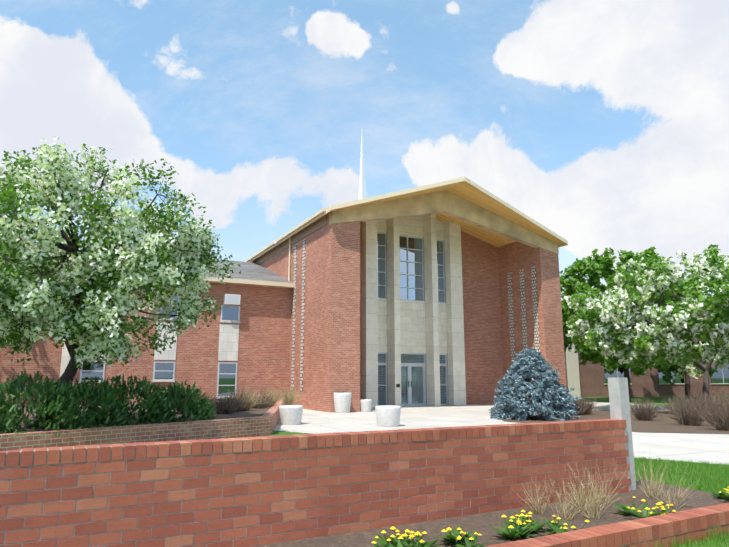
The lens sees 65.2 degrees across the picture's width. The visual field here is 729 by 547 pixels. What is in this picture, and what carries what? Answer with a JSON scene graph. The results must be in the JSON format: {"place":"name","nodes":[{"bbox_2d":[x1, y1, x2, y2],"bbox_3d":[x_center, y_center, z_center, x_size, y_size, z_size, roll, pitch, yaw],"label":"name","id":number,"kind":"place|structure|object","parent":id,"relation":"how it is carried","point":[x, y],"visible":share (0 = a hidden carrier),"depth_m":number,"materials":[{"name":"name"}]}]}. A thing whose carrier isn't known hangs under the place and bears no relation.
{"place":"outdoors","nodes":[
{"label":"outdoors","id":0,"kind":"place"},
{"bbox_2d":[0,258,51,349],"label":"tree","id":1,"kind":"object","parent":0,"point":[2,347],"depth_m":21.64,"materials":[{"name":"green plant"}]},
{"bbox_2d":[0,136,240,426],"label":"tree","id":2,"kind":"object","parent":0,"point":[16,185],"depth_m":11.15,"materials":[{"name":"green plant"}]},
{"bbox_2d":[1,400,278,433],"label":"bed soil","id":3,"kind":"structure","parent":0,"point":[255,412],"depth_m":15.36,"materials":[{"name":"brown soil"}]},
{"bbox_2d":[0,371,215,436],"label":"mugo shrubs","id":4,"kind":"object","parent":3,"relation":"on","point":[66,398],"visible":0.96,"depth_m":11.73,"materials":[{"name":"green plant"}]},
{"bbox_2d":[0,419,630,546],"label":"sign wall","id":5,"kind":"structure","parent":0,"point":[242,492],"depth_m":4.70,"materials":[{"name":"red brick"}]},
{"bbox_2d":[0,0,728,301],"label":"sky","id":6,"kind":"structure","parent":0,"point":[604,123],"materials":[{"name":"blue"}]},
{"bbox_2d":[257,396,728,546],"bbox_3d":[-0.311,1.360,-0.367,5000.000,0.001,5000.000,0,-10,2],"label":"lawn","id":7,"kind":"structure","parent":0,"point":[598,399],"depth_m":13.91,"materials":[{"name":"green plant"}]},
{"bbox_2d":[0,398,284,449],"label":"planter wall","id":8,"kind":"structure","parent":7,"relation":"on","point":[265,424],"depth_m":11.80,"materials":[{"name":"brick"}]},
{"bbox_2d":[0,240,294,402],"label":"wing","id":9,"kind":"structure","parent":7,"relation":"on","point":[242,340],"depth_m":26.87,"materials":[{"name":"red brick"}]},
{"bbox_2d":[243,132,567,412],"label":"church","id":10,"kind":"structure","parent":7,"relation":"on","point":[439,293],"depth_m":29.59,"materials":[{"name":"brick"}]},
{"bbox_2d":[485,502,728,546],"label":"planter curb","id":11,"kind":"structure","parent":7,"relation":"on","point":[651,531],"depth_m":4.73,"materials":[{"name":"brick"}]},
{"bbox_2d":[251,479,728,546],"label":"bed soil","id":12,"kind":"structure","parent":11,"relation":"in","point":[477,523],"depth_m":5.26,"materials":[{"name":"brown soil"}]},
{"bbox_2d":[232,386,703,519],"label":"dry ornamental grass","id":13,"kind":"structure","parent":12,"relation":"on","point":[291,398],"depth_m":5.79,"materials":[{"name":"plant"}]},
{"bbox_2d":[371,486,728,546],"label":"flowers","id":14,"kind":"object","parent":12,"relation":"on","point":[520,526],"visible":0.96,"depth_m":4.70,"materials":[{"name":"yellow plant"}]},
{"bbox_2d":[608,378,635,489],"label":"sign posts","id":15,"kind":"object","parent":7,"relation":"on","point":[619,398],"visible":0.56,"depth_m":6.92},
{"bbox_2d":[559,247,708,401],"bbox_3d":[16.173,3.035,35.592,10.363,9.808,9.224,0,-10,2],"label":"green tree","id":16,"kind":"object","parent":7,"relation":"on","point":[595,268],"depth_m":34.73,"materials":[{"name":"green plant"}]},
{"bbox_2d":[623,456,728,546],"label":"grass","id":17,"kind":"structure","parent":7,"relation":"on","point":[692,467],"depth_m":8.10,"materials":[{"name":"green plant"}]},
{"bbox_2d":[630,284,728,398],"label":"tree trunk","id":18,"kind":"object","parent":7,"relation":"on","point":[672,367],"depth_m":38.47,"materials":[{"name":"brown plant"}]},
{"bbox_2d":[274,402,728,464],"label":"plaza paving","id":19,"kind":"structure","parent":0,"point":[710,448],"depth_m":16.73,"materials":[{"name":"concrete"}]},
{"bbox_2d":[279,393,400,426],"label":"planters","id":20,"kind":"object","parent":19,"relation":"on","point":[387,415],"visible":0.83,"depth_m":17.28,"materials":[{"name":"concrete"}]},
{"bbox_2d":[503,410,728,433],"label":"bed soil","id":21,"kind":"structure","parent":0,"point":[663,424],"depth_m":17.75,"materials":[{"name":"brown soil"}]},
{"bbox_2d":[171,385,728,430],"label":"dry shrubs","id":22,"kind":"object","parent":21,"relation":"on","point":[696,412],"visible":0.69,"depth_m":17.37,"materials":[{"name":"brown plant"}]},
{"bbox_2d":[488,348,581,420],"bbox_3d":[5.979,4.120,20.357,3.251,2.912,3.408,0,-10,2],"label":"blue spruce","id":23,"kind":"object","parent":21,"relation":"on","point":[536,379],"visible":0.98,"depth_m":19.65,"materials":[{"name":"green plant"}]},
{"bbox_2d":[564,244,728,399],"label":"tree","id":24,"kind":"object","parent":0,"point":[706,322],"depth_m":23.38,"materials":[{"name":"plant"}]},
{"bbox_2d":[564,310,728,396],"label":"building","id":25,"kind":"structure","parent":0,"point":[589,379],"depth_m":43.61,"materials":[{"name":"brick"}]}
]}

